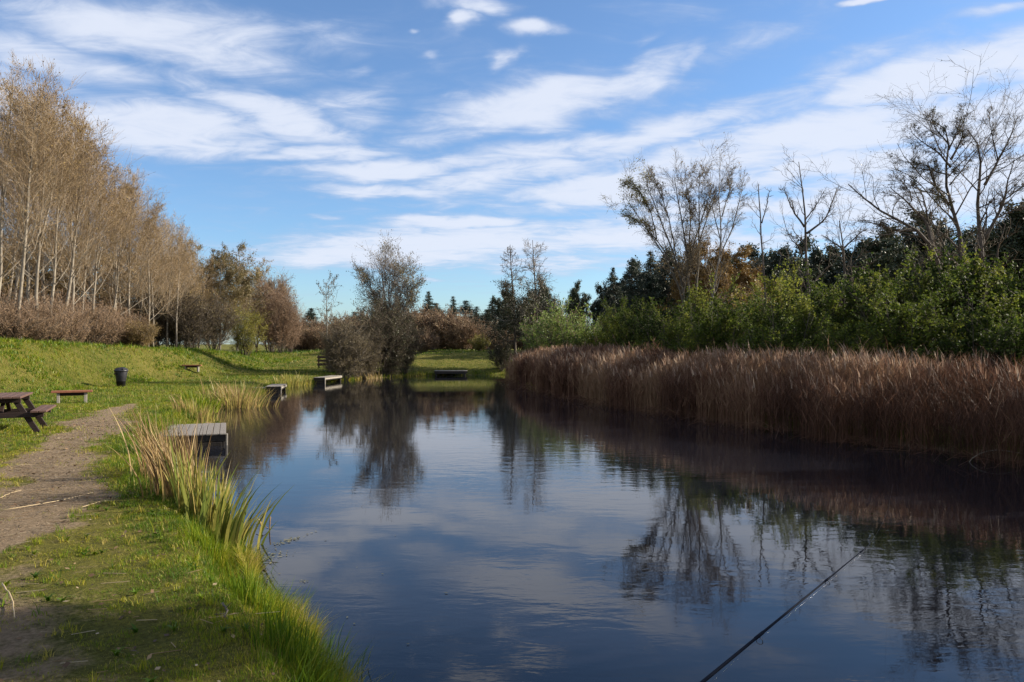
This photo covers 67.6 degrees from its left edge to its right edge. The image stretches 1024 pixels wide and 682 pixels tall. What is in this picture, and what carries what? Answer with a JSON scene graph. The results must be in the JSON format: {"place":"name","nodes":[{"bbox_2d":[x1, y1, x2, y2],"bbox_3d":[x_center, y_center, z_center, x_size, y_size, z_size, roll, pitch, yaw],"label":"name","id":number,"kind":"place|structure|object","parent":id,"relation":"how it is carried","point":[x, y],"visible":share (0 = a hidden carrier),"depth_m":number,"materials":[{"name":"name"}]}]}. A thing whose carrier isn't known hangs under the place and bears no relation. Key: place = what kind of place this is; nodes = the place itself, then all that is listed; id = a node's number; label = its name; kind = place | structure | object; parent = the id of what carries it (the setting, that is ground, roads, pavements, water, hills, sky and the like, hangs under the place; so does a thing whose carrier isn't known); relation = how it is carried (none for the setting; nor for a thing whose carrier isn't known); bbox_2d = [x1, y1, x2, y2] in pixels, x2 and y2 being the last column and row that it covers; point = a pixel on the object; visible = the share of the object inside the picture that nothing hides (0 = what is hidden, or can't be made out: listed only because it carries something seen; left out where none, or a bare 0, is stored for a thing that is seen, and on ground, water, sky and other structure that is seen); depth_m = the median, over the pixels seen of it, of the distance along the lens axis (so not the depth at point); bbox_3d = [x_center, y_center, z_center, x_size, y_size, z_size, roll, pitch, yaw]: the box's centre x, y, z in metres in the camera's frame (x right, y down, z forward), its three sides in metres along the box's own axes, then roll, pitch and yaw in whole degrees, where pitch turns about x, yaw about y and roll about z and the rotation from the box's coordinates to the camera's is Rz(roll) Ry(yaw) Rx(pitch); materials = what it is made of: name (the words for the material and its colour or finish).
{"place":"outdoors","nodes":[
{"label":"outdoors","id":0,"kind":"place"},
{"bbox_2d":[0,338,307,681],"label":"rough grass","id":1,"kind":"structure","parent":0,"point":[116,652],"depth_m":7.58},
{"bbox_2d":[0,341,1023,681],"bbox_3d":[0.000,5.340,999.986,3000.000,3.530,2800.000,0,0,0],"label":"ground","id":2,"kind":"structure","parent":0,"point":[84,619],"depth_m":6.09,"materials":[{"name":"green plant"}]},
{"bbox_2d":[0,284,51,339],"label":"bramble thicket","id":3,"kind":"object","parent":2,"relation":"on","point":[21,331],"visible":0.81,"depth_m":31.63,"materials":[{"name":"brown plant"}]},
{"bbox_2d":[0,392,55,432],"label":"picnic table","id":4,"kind":"object","parent":2,"relation":"on","point":[21,411],"visible":0.93,"depth_m":13.92,"materials":[{"name":"brown wood"}]},
{"bbox_2d":[7,295,70,341],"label":"bramble thicket","id":5,"kind":"object","parent":2,"relation":"on","point":[35,335],"visible":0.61,"depth_m":32.78,"materials":[{"name":"brown plant"}]},
{"bbox_2d":[0,51,96,330],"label":"bare tree","id":6,"kind":"object","parent":2,"relation":"on","point":[45,108],"visible":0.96,"depth_m":31.77,"materials":[{"name":"beige plant"}]},
{"bbox_2d":[0,52,98,294],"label":"bare tree","id":7,"kind":"object","parent":2,"relation":"on","point":[8,88],"visible":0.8,"depth_m":31.82,"materials":[{"name":"beige plant"}]},
{"bbox_2d":[0,92,104,338],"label":"bare tree","id":8,"kind":"object","parent":2,"relation":"on","point":[28,288],"visible":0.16,"depth_m":36.68,"materials":[{"name":"beige plant"}]},
{"bbox_2d":[21,289,88,342],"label":"bramble thicket","id":9,"kind":"object","parent":2,"relation":"on","point":[62,335],"visible":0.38,"depth_m":34.17,"materials":[{"name":"brown plant"}]},
{"bbox_2d":[0,219,114,309],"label":"leafy tree","id":10,"kind":"object","parent":2,"relation":"on","point":[7,289],"visible":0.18,"depth_m":46.04,"materials":[{"name":"beige plant"}]},
{"bbox_2d":[0,74,114,337],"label":"bare tree","id":11,"kind":"object","parent":2,"relation":"on","point":[43,194],"visible":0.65,"depth_m":33.05,"materials":[{"name":"beige plant"}]},
{"bbox_2d":[43,299,98,342],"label":"bramble thicket","id":12,"kind":"object","parent":2,"relation":"on","point":[82,334],"visible":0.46,"depth_m":35.75,"materials":[{"name":"brown plant"}]},
{"bbox_2d":[0,88,143,339],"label":"bare tree","id":13,"kind":"object","parent":2,"relation":"on","point":[78,128],"visible":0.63,"depth_m":34.21,"materials":[{"name":"beige plant"}]},
{"bbox_2d":[6,143,143,313],"bbox_3d":[-21.951,-5.004,38.911,6.932,10.846,5.487,0,0,-12],"label":"bare tree","id":14,"kind":"object","parent":2,"relation":"on","point":[88,255],"visible":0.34,"depth_m":38.77,"materials":[{"name":"beige plant"}]},
{"bbox_2d":[7,117,150,310],"bbox_3d":[-21.680,-5.485,37.715,5.880,11.606,8.615,0,0,-17],"label":"bare tree","id":15,"kind":"object","parent":2,"relation":"on","point":[73,282],"visible":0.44,"depth_m":36.83,"materials":[{"name":"beige plant"}]},
{"bbox_2d":[5,74,153,302],"bbox_3d":[-23.786,-6.728,39.088,9.042,14.284,7.157,0,0,23],"label":"bare tree","id":16,"kind":"object","parent":2,"relation":"on","point":[43,280],"visible":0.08,"depth_m":39.06,"materials":[{"name":"beige plant"}]},
{"bbox_2d":[12,110,148,309],"bbox_3d":[-21.419,-5.374,36.537,7.655,11.372,5.978,0,0,-3],"label":"bare tree","id":17,"kind":"object","parent":2,"relation":"on","point":[95,161],"visible":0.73,"depth_m":36.49,"materials":[{"name":"beige plant"}]},
{"bbox_2d":[66,293,122,344],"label":"bramble thicket","id":18,"kind":"object","parent":2,"relation":"on","point":[96,331],"visible":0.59,"depth_m":37.36,"materials":[{"name":"brown plant"}]},
{"bbox_2d":[0,102,207,300],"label":"bare tree","id":19,"kind":"object","parent":2,"relation":"on","point":[83,106],"visible":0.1,"depth_m":41.36,"materials":[{"name":"beige plant"}]},
{"bbox_2d":[43,147,166,312],"bbox_3d":[-21.224,-4.873,38.595,6.684,10.578,5.291,0,0,-32],"label":"bare tree","id":20,"kind":"object","parent":2,"relation":"on","point":[118,192],"visible":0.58,"depth_m":38.69,"materials":[{"name":"beige plant"}]},
{"bbox_2d":[46,158,169,313],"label":"bare tree","id":21,"kind":"object","parent":2,"relation":"on","point":[132,236],"visible":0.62,"depth_m":41.04,"materials":[{"name":"beige plant"}]},
{"bbox_2d":[94,303,135,344],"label":"bramble thicket","id":22,"kind":"object","parent":2,"relation":"on","point":[112,337],"visible":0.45,"depth_m":38.98,"materials":[{"name":"brown plant"}]},
{"bbox_2d":[63,170,208,314],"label":"bare tree","id":23,"kind":"object","parent":2,"relation":"on","point":[116,247],"visible":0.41,"depth_m":41.21,"materials":[{"name":"beige plant"}]},
{"bbox_2d":[91,162,189,343],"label":"bare tree","id":24,"kind":"object","parent":2,"relation":"on","point":[130,276],"visible":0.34,"depth_m":42.04,"materials":[{"name":"beige plant"}]},
{"bbox_2d":[121,318,161,346],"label":"bush","id":25,"kind":"object","parent":2,"relation":"on","point":[143,337],"visible":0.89,"depth_m":40.09,"materials":[{"name":"brown plant"}]},
{"bbox_2d":[0,416,283,681],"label":"fallen leaves","id":26,"kind":"object","parent":2,"relation":"on","point":[66,664],"visible":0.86,"depth_m":7.97,"materials":[{"name":"brown plant"}]},
{"bbox_2d":[117,281,186,346],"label":"bush","id":27,"kind":"object","parent":2,"relation":"on","point":[161,322],"visible":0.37,"depth_m":47.52,"materials":[{"name":"brown plant"}]},
{"bbox_2d":[111,186,202,345],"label":"bare tree","id":28,"kind":"object","parent":2,"relation":"on","point":[154,241],"visible":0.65,"depth_m":43.12,"materials":[{"name":"beige plant"}]},
{"bbox_2d":[110,404,203,481],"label":"dry reed clump","id":29,"kind":"object","parent":2,"relation":"on","point":[143,462],"visible":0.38,"depth_m":9.42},
{"bbox_2d":[110,409,213,500],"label":"dry reed clump","id":30,"kind":"object","parent":2,"relation":"on","point":[167,488],"visible":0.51,"depth_m":8.28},
{"bbox_2d":[121,219,204,346],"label":"bare tree","id":31,"kind":"object","parent":2,"relation":"on","point":[151,287],"visible":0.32,"depth_m":44.10,"materials":[{"name":"beige plant"}]},
{"bbox_2d":[127,210,218,346],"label":"bare tree","id":32,"kind":"object","parent":2,"relation":"on","point":[175,250],"visible":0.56,"depth_m":47.20,"materials":[{"name":"beige plant"}]},
{"bbox_2d":[156,219,219,347],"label":"bare tree","id":33,"kind":"object","parent":2,"relation":"on","point":[180,255],"visible":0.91,"depth_m":46.40,"materials":[{"name":"beige plant"}]},
{"bbox_2d":[163,285,221,347],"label":"bush","id":34,"kind":"object","parent":2,"relation":"on","point":[191,327],"visible":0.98,"depth_m":47.64,"materials":[{"name":"brown plant"}]},
{"bbox_2d":[156,429,229,516],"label":"iris clump","id":35,"kind":"object","parent":2,"relation":"on","point":[175,487],"visible":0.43,"depth_m":8.04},
{"bbox_2d":[157,394,231,423],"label":"sedge clump","id":36,"kind":"object","parent":2,"relation":"on","point":[193,408],"visible":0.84,"depth_m":18.48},
{"bbox_2d":[164,423,227,447],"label":"jetty","id":37,"kind":"object","parent":2,"relation":"on","point":[216,439],"visible":0.52,"depth_m":15.14,"materials":[{"name":"grey wood"}]},
{"bbox_2d":[173,448,247,534],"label":"iris clump","id":38,"kind":"object","parent":2,"relation":"on","point":[196,503],"visible":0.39,"depth_m":7.75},
{"bbox_2d":[147,508,277,584],"bbox_3d":[-2.557,1.758,6.615,1.142,0.703,1.336,0,0,-21],"label":"grass tuft","id":39,"kind":"object","parent":2,"relation":"on","point":[206,539],"visible":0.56,"depth_m":6.58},
{"bbox_2d":[191,241,251,350],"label":"leafy tree","id":40,"kind":"object","parent":2,"relation":"on","point":[229,275],"visible":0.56,"depth_m":56.75,"materials":[{"name":"green plant"}]},
{"bbox_2d":[192,291,251,350],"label":"bush","id":41,"kind":"object","parent":2,"relation":"on","point":[226,321],"visible":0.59,"depth_m":49.85,"materials":[{"name":"brown plant"}]},
{"bbox_2d":[190,374,284,409],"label":"sedge clump","id":42,"kind":"object","parent":2,"relation":"on","point":[238,401],"visible":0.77,"depth_m":24.18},
{"bbox_2d":[214,240,274,350],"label":"leafy tree","id":43,"kind":"object","parent":2,"relation":"on","point":[249,291],"visible":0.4,"depth_m":59.22,"materials":[{"name":"green plant"}]},
{"bbox_2d":[199,452,291,551],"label":"iris clump","id":44,"kind":"object","parent":2,"relation":"on","point":[237,530],"visible":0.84,"depth_m":7.43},
{"bbox_2d":[223,298,271,355],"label":"bush","id":45,"kind":"object","parent":2,"relation":"on","point":[247,343],"visible":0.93,"depth_m":53.76,"materials":[{"name":"green plant"}]},
{"bbox_2d":[0,337,511,681],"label":"grass","id":46,"kind":"structure","parent":2,"relation":"on","point":[132,484],"depth_m":9.00,"materials":[{"name":"plant"}]},
{"bbox_2d":[206,542,321,634],"bbox_3d":[-1.678,1.716,5.255,0.768,0.698,0.736,0,0,24],"label":"grass tuft","id":47,"kind":"object","parent":2,"relation":"on","point":[242,584],"visible":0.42,"depth_m":5.15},
{"bbox_2d":[245,267,302,352],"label":"bush","id":48,"kind":"object","parent":2,"relation":"on","point":[270,282],"visible":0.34,"depth_m":63.62,"materials":[{"name":"orange plant"}]},
{"bbox_2d":[259,282,308,352],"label":"bush","id":49,"kind":"object","parent":2,"relation":"on","point":[278,334],"visible":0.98,"depth_m":61.61,"materials":[{"name":"brown plant"}]},
{"bbox_2d":[230,592,373,679],"bbox_3d":[-1.181,1.711,4.388,0.802,0.590,1.177,0,0,0],"label":"grass tuft","id":50,"kind":"object","parent":2,"relation":"on","point":[281,629],"visible":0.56,"depth_m":4.42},
{"bbox_2d":[315,306,374,379],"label":"bare willow shrub","id":51,"kind":"object","parent":2,"relation":"on","point":[342,357],"visible":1,"depth_m":42.15,"materials":[{"name":"brown plant"}]},
{"bbox_2d":[135,370,585,681],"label":"bank grass","id":52,"kind":"structure","parent":2,"relation":"on","point":[315,656],"depth_m":4.95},
{"bbox_2d":[348,325,387,378],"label":"bare willow shrub","id":53,"kind":"object","parent":2,"relation":"on","point":[370,368],"visible":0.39,"depth_m":44.31,"materials":[{"name":"brown plant"}]},
{"bbox_2d":[350,278,416,376],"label":"bush","id":54,"kind":"object","parent":2,"relation":"on","point":[388,333],"visible":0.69,"depth_m":45.90,"materials":[{"name":"green plant"}]},
{"bbox_2d":[346,229,427,336],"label":"willow tree","id":55,"kind":"object","parent":2,"relation":"on","point":[395,266],"visible":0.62,"depth_m":47.80,"materials":[{"name":"grey plant"}]},
{"bbox_2d":[384,302,429,373],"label":"bush","id":56,"kind":"object","parent":2,"relation":"on","point":[409,362],"visible":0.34,"depth_m":47.94,"materials":[{"name":"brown plant"}]},
{"bbox_2d":[412,302,466,349],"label":"hedge bush","id":57,"kind":"object","parent":2,"relation":"on","point":[431,324],"visible":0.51,"depth_m":69.01,"materials":[{"name":"orange plant"}]},
{"bbox_2d":[439,313,486,349],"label":"hedge bush","id":58,"kind":"object","parent":2,"relation":"on","point":[461,336],"visible":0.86,"depth_m":68.29,"materials":[{"name":"orange plant"}]},
{"bbox_2d":[486,335,518,370],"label":"bush","id":59,"kind":"object","parent":2,"relation":"on","point":[500,353],"visible":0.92,"depth_m":50.22,"materials":[{"name":"green plant"}]},
{"bbox_2d":[487,290,518,343],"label":"pine tree","id":60,"kind":"object","parent":2,"relation":"on","point":[495,302],"visible":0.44,"depth_m":64.02,"materials":[{"name":"green plant"}]},
{"bbox_2d":[471,245,548,357],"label":"alder tree","id":61,"kind":"object","parent":2,"relation":"on","point":[510,295],"visible":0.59,"depth_m":50.79,"materials":[{"name":"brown plant"}]},
{"bbox_2d":[497,239,562,339],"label":"alder tree","id":62,"kind":"object","parent":2,"relation":"on","point":[534,296],"visible":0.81,"depth_m":49.43,"materials":[{"name":"green plant"}]},
{"bbox_2d":[531,295,599,349],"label":"lime bush","id":63,"kind":"object","parent":2,"relation":"on","point":[554,329],"visible":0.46,"depth_m":40.39,"materials":[{"name":"green plant"}]},
{"bbox_2d":[564,279,592,329],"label":"pine tree","id":64,"kind":"object","parent":2,"relation":"on","point":[575,296],"visible":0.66,"depth_m":57.77,"materials":[{"name":"green plant"}]},
{"bbox_2d":[584,294,657,348],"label":"green bush","id":65,"kind":"object","parent":2,"relation":"on","point":[602,337],"visible":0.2,"depth_m":33.47,"materials":[{"name":"green plant"}]},
{"bbox_2d":[616,258,650,326],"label":"fir tree","id":66,"kind":"object","parent":2,"relation":"on","point":[631,287],"visible":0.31,"depth_m":57.84,"materials":[{"name":"green plant"}]},
{"bbox_2d":[619,286,693,350],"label":"green bush","id":67,"kind":"object","parent":2,"relation":"on","point":[640,329],"visible":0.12,"depth_m":30.53,"materials":[{"name":"green plant"}]},
{"bbox_2d":[629,306,691,355],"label":"green bush","id":68,"kind":"object","parent":2,"relation":"on","point":[669,333],"visible":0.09,"depth_m":27.80,"materials":[{"name":"green plant"}]},
{"bbox_2d":[642,244,681,327],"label":"pine tree","id":69,"kind":"object","parent":2,"relation":"on","point":[660,291],"visible":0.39,"depth_m":57.52,"materials":[{"name":"green plant"}]},
{"bbox_2d":[599,131,740,310],"bbox_3d":[7.797,-4.236,37.834,7.074,11.984,3.283,0,0,6],"label":"fan tree","id":70,"kind":"object","parent":2,"relation":"on","point":[689,249],"visible":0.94,"depth_m":37.94,"materials":[{"name":"brown plant"}]},
{"bbox_2d":[657,235,737,318],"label":"golden tree","id":71,"kind":"object","parent":2,"relation":"on","point":[676,293],"visible":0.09,"depth_m":49.40,"materials":[{"name":"brown plant"}]},
{"bbox_2d":[664,269,749,342],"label":"green bush","id":72,"kind":"object","parent":2,"relation":"on","point":[697,302],"visible":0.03,"depth_m":28.53,"materials":[{"name":"green plant"}]},
{"bbox_2d":[658,289,766,362],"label":"green bush","id":73,"kind":"object","parent":2,"relation":"on","point":[721,328],"visible":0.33,"depth_m":24.46,"materials":[{"name":"green plant"}]},
{"bbox_2d":[693,132,760,310],"bbox_3d":[10.265,-4.269,37.352,3.036,11.890,3.475,0,0,0],"label":"birch tree","id":74,"kind":"object","parent":2,"relation":"on","point":[720,215],"visible":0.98,"depth_m":37.05,"materials":[{"name":"brown plant"}]},
{"bbox_2d":[691,239,769,312],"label":"golden tree","id":75,"kind":"object","parent":2,"relation":"on","point":[744,272],"visible":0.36,"depth_m":46.75,"materials":[{"name":"brown plant"}]},
{"bbox_2d":[504,335,1023,469],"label":"reed bed","id":76,"kind":"object","parent":2,"relation":"on","point":[844,392],"visible":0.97,"depth_m":17.15,"materials":[{"name":"plant"}]},
{"bbox_2d":[728,257,814,344],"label":"green bush","id":77,"kind":"object","parent":2,"relation":"on","point":[776,292],"visible":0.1,"depth_m":25.63,"materials":[{"name":"green plant"}]},
{"bbox_2d":[749,242,812,300],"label":"pine tree","id":78,"kind":"object","parent":2,"relation":"on","point":[768,267],"visible":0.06,"depth_m":58.12,"materials":[{"name":"green plant"}]},
{"bbox_2d":[722,277,841,359],"bbox_3d":[8.003,-0.006,22.591,3.500,3.726,3.778,0,0,10],"label":"green bush","id":79,"kind":"object","parent":2,"relation":"on","point":[774,340],"visible":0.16,"depth_m":22.04,"materials":[{"name":"green plant"}]},
{"bbox_2d":[762,255,830,311],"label":"pine tree","id":80,"kind":"object","parent":2,"relation":"on","point":[815,273],"visible":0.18,"depth_m":49.06,"materials":[{"name":"green plant"}]},
{"bbox_2d":[764,144,840,300],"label":"dead tree","id":81,"kind":"object","parent":2,"relation":"on","point":[804,224],"visible":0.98,"depth_m":36.05,"materials":[{"name":"brown plant"}]},
{"bbox_2d":[771,288,867,350],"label":"green bush","id":82,"kind":"object","parent":2,"relation":"on","point":[817,311],"visible":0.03,"depth_m":24.06,"materials":[{"name":"green plant"}]},
{"bbox_2d":[801,242,841,303],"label":"pine tree","id":83,"kind":"object","parent":2,"relation":"on","point":[816,254],"visible":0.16,"depth_m":57.28,"materials":[{"name":"green plant"}]},
{"bbox_2d":[783,262,884,350],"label":"green bush","id":84,"kind":"object","parent":2,"relation":"on","point":[832,301],"visible":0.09,"depth_m":24.37,"materials":[{"name":"green plant"}]},
{"bbox_2d":[791,308,886,365],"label":"green bush","id":85,"kind":"object","parent":2,"relation":"on","point":[825,341],"visible":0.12,"depth_m":20.20,"materials":[{"name":"green plant"}]},
{"bbox_2d":[815,193,881,305],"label":"dead tree","id":86,"kind":"object","parent":2,"relation":"on","point":[841,247],"visible":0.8,"depth_m":37.03,"materials":[{"name":"brown plant"}]},
{"bbox_2d":[840,234,927,298],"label":"pine tree","id":87,"kind":"object","parent":2,"relation":"on","point":[893,258],"visible":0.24,"depth_m":47.41,"materials":[{"name":"green plant"}]},
{"bbox_2d":[795,157,973,280],"bbox_3d":[16.394,-3.728,33.573,7.087,9.690,4.552,0,0,0],"label":"oak tree","id":88,"kind":"object","parent":2,"relation":"on","point":[882,226],"visible":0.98,"depth_m":33.94,"materials":[{"name":"brown plant"}]},
{"bbox_2d":[830,274,973,393],"bbox_3d":[9.885,0.110,19.201,2.909,3.392,3.284,0,0,-32],"label":"green bush","id":89,"kind":"object","parent":2,"relation":"on","point":[894,336],"visible":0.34,"depth_m":18.56,"materials":[{"name":"green plant"}]},
{"bbox_2d":[818,252,987,352],"bbox_3d":[11.566,-0.438,22.470,4.782,4.615,4.072,0,0,39],"label":"green bush","id":90,"kind":"object","parent":2,"relation":"on","point":[848,291],"visible":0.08,"depth_m":22.55,"materials":[{"name":"green plant"}]},
{"bbox_2d":[863,209,975,268],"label":"pine tree","id":91,"kind":"object","parent":2,"relation":"on","point":[877,245],"visible":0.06,"depth_m":52.64,"materials":[{"name":"green plant"}]},
{"bbox_2d":[873,242,987,349],"bbox_3d":[12.354,-0.432,22.133,3.584,4.577,4.046,0,0,39],"label":"green bush","id":92,"kind":"object","parent":2,"relation":"on","point":[920,286],"visible":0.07,"depth_m":21.60,"materials":[{"name":"green plant"}]},
{"bbox_2d":[852,51,1022,280],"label":"alder tree","id":93,"kind":"object","parent":2,"relation":"on","point":[935,169],"visible":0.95,"depth_m":35.00,"materials":[{"name":"brown plant"}]},
{"bbox_2d":[890,236,1019,339],"bbox_3d":[12.815,-0.549,21.591,4.398,4.750,4.075,0,0,-45],"label":"green bush","id":94,"kind":"object","parent":2,"relation":"on","point":[946,303],"visible":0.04,"depth_m":20.77,"materials":[{"name":"green plant"}]},
{"bbox_2d":[903,271,1023,402],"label":"green bush","id":95,"kind":"object","parent":2,"relation":"on","point":[942,344],"visible":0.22,"depth_m":17.50,"materials":[{"name":"green plant"}]},
{"bbox_2d":[905,237,1023,338],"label":"green bush","id":96,"kind":"object","parent":2,"relation":"on","point":[970,284],"visible":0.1,"depth_m":20.48,"materials":[{"name":"green plant"}]},
{"bbox_2d":[919,61,1023,276],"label":"alder tree","id":97,"kind":"object","parent":2,"relation":"on","point":[980,240],"visible":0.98,"depth_m":32.86,"materials":[{"name":"brown plant"}]},
{"bbox_2d":[954,306,1023,412],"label":"green bush","id":98,"kind":"object","parent":2,"relation":"on","point":[1007,348],"visible":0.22,"depth_m":16.71,"materials":[{"name":"green plant"}]},
{"bbox_2d":[961,252,1023,332],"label":"green bush","id":99,"kind":"object","parent":2,"relation":"on","point":[1004,282],"visible":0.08,"depth_m":20.33,"materials":[{"name":"green plant"}]},
{"bbox_2d":[966,198,1023,287],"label":"pine tree","id":100,"kind":"object","parent":2,"relation":"on","point":[1017,241],"visible":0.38,"depth_m":44.94,"materials":[{"name":"green plant"}]},
{"bbox_2d":[0,0,1023,343],"label":"sky","id":101,"kind":"structure","parent":0,"point":[300,132],"materials":[{"name":"blue"}]},
{"bbox_2d":[170,375,1023,681],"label":"water","id":102,"kind":"structure","parent":0,"point":[498,531],"depth_m":7.79,"materials":[{"name":"blue liquid"}]},
{"bbox_3d":[-0.568,1.483,1.220,0.052,0.456,0.052,0,0,0],"label":"rod rest","id":103,"kind":"object","parent":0,"visible":0},
{"bbox_2d":[700,518,884,681],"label":"fishing rod","id":104,"kind":"object","parent":103,"relation":"on","point":[728,660],"visible":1,"depth_m":2.68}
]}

